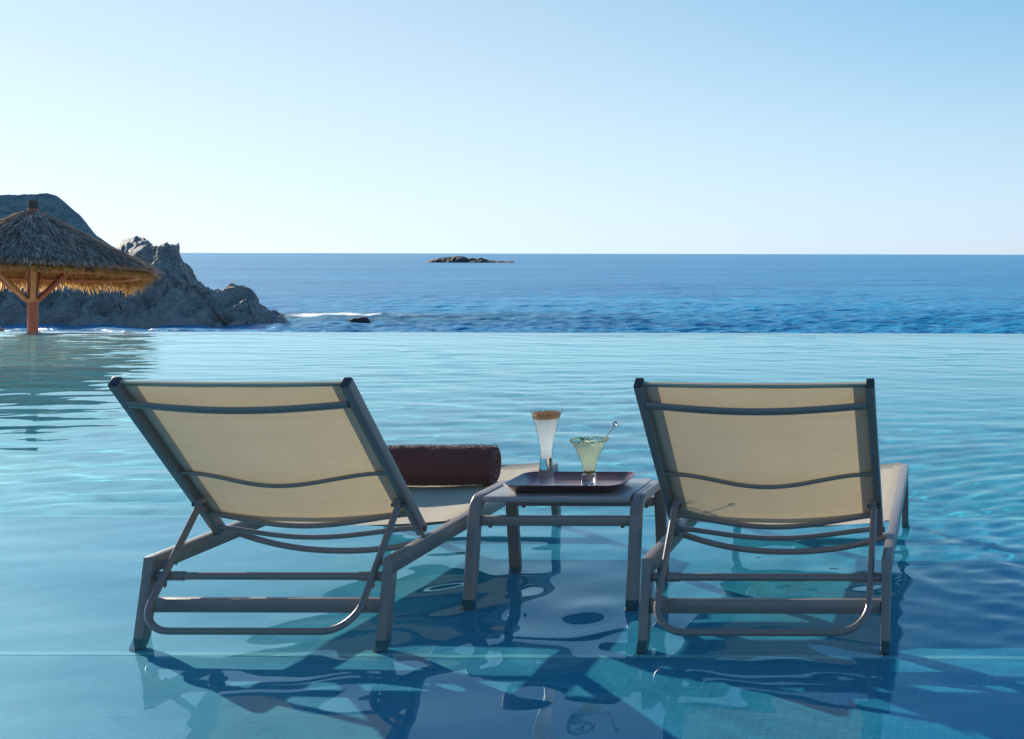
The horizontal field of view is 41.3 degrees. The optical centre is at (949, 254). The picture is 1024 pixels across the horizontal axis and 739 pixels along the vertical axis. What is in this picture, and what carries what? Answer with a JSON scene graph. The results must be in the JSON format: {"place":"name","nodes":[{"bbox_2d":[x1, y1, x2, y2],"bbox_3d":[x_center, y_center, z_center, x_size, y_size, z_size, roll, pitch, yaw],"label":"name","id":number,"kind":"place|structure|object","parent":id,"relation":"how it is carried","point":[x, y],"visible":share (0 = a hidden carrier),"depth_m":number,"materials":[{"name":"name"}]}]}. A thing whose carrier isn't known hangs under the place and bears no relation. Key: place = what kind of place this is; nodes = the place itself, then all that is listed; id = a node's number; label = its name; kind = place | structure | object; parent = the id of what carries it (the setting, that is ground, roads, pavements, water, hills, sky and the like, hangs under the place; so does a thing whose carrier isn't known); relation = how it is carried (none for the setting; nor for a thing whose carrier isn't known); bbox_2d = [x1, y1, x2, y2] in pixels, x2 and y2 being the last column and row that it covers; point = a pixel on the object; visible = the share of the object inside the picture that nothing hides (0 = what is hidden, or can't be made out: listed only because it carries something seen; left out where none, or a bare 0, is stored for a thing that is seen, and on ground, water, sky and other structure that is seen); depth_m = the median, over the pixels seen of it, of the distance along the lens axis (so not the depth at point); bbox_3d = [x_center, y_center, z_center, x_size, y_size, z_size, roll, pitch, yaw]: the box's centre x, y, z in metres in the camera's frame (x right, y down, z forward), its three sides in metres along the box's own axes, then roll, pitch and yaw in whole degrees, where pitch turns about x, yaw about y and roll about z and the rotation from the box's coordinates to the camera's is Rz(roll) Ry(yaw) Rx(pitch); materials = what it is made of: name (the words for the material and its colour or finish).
{"place":"outdoors","nodes":[
{"label":"outdoors","id":0,"kind":"place"},
{"bbox_2d":[0,193,109,244],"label":"scrub covered hill","id":1,"kind":"structure","parent":0,"point":[57,207],"depth_m":396.39,"materials":[{"name":"grey stone"}]},
{"bbox_2d":[0,331,1023,738],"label":"pool water","id":2,"kind":"structure","parent":0,"point":[96,507],"depth_m":4.00,"materials":[{"name":"blue liquid"}]},
{"bbox_2d":[108,377,560,640],"bbox_3d":[-1.886,0.736,4.042,0.690,0.827,1.676,0,0,0],"label":"sun lounger","id":3,"kind":"object","parent":2,"relation":"in","point":[250,458],"visible":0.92,"depth_m":3.40,"materials":[{"name":"white fabric"}]},
{"bbox_2d":[387,444,501,486],"bbox_3d":[-1.903,0.764,4.430,0.517,0.158,0.164,0,0,-2],"label":"towel","id":4,"kind":"object","parent":3,"relation":"on","point":[447,465],"visible":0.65,"depth_m":4.37,"materials":[{"name":"red fabric"}]},
{"bbox_2d":[462,479,668,599],"bbox_3d":[-1.220,0.950,3.940,0.536,0.404,0.454,0,0,0],"label":"side table","id":5,"kind":"object","parent":2,"relation":"in","point":[636,495],"visible":0.67,"depth_m":3.79,"materials":[{"name":"grey metal"}]},
{"bbox_2d":[503,471,635,491],"bbox_3d":[-1.218,0.734,3.932,0.375,0.029,0.250,0,0,0],"label":"tray","id":6,"kind":"object","parent":5,"relation":"on","point":[567,481],"visible":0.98,"depth_m":3.95,"materials":[{"name":"red paint"}]},
{"bbox_2d":[529,407,563,482],"bbox_3d":[-1.315,0.621,3.985,0.107,0.240,0.107,0,0,0],"label":"milkshake glass","id":7,"kind":"object","parent":6,"relation":"on","point":[546,421],"visible":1,"depth_m":3.96,"materials":[{"name":"white glass"}]},
{"bbox_2d":[570,436,608,485],"bbox_3d":[-1.162,0.667,3.940,0.123,0.149,0.123,0,0,0],"label":"cocktail glass","id":8,"kind":"object","parent":6,"relation":"on","point":[588,452],"visible":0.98,"depth_m":3.92,"materials":[{"name":"white"}]},
{"bbox_2d":[602,421,617,442],"bbox_3d":[-1.124,0.615,3.937,0.109,0.155,0.009,0,0,0],"label":"stirrer","id":9,"kind":"object","parent":8,"relation":"in","point":[611,428],"visible":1,"depth_m":3.93,"materials":[{"name":"metal"}]},
{"bbox_2d":[633,378,908,640],"bbox_3d":[-0.508,0.740,4.042,0.690,0.827,1.676,0,0,0],"label":"sun lounger","id":10,"kind":"object","parent":2,"relation":"in","point":[774,456],"visible":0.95,"depth_m":3.39,"materials":[{"name":"white fabric"}]},
{"bbox_2d":[0,253,1023,333],"bbox_3d":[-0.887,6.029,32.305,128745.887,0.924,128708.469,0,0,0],"label":"sea","id":11,"kind":"structure","parent":0,"point":[702,293],"depth_m":189.06,"materials":[{"name":"liquid"}]},
{"bbox_2d":[115,236,151,253],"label":"coastal rock mass","id":12,"kind":"object","parent":11,"relation":"in","point":[129,245],"visible":0.16,"depth_m":249.88,"materials":[{"name":"grey stone"}]},
{"bbox_2d":[0,242,287,327],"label":"headland","id":13,"kind":"structure","parent":11,"relation":"in","point":[179,293],"depth_m":103.41,"materials":[{"name":"grey stone"}]},
{"bbox_2d":[349,317,370,322],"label":"sea rock","id":14,"kind":"object","parent":11,"relation":"in","point":[360,320],"visible":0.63,"depth_m":106.59,"materials":[{"name":"grey stone"}]},
{"bbox_2d":[425,256,514,262],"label":"rocky islet","id":15,"kind":"object","parent":11,"relation":"in","point":[457,259],"visible":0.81,"depth_m":794.04,"materials":[{"name":"grey stone"}]},
{"bbox_2d":[0,0,1023,254],"label":"sky","id":16,"kind":"structure","parent":0,"point":[202,126],"materials":[{"name":"blue"}]},
{"bbox_2d":[580,437,592,442],"bbox_3d":[-1.175,0.598,3.936,0.051,0.014,0.068,0,0,-36],"label":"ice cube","id":17,"kind":"object","parent":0,"point":[582,439],"visible":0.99,"depth_m":3.94,"materials":[{"name":"clear ice"}]},
{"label":"ground","id":18,"kind":"structure","parent":0,"visible":0},
{"bbox_2d":[0,200,164,331],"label":"thatched umbrella","id":19,"kind":"object","parent":18,"relation":"on","point":[38,249],"visible":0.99,"depth_m":19.68,"materials":[{"name":"brown"}]}
]}

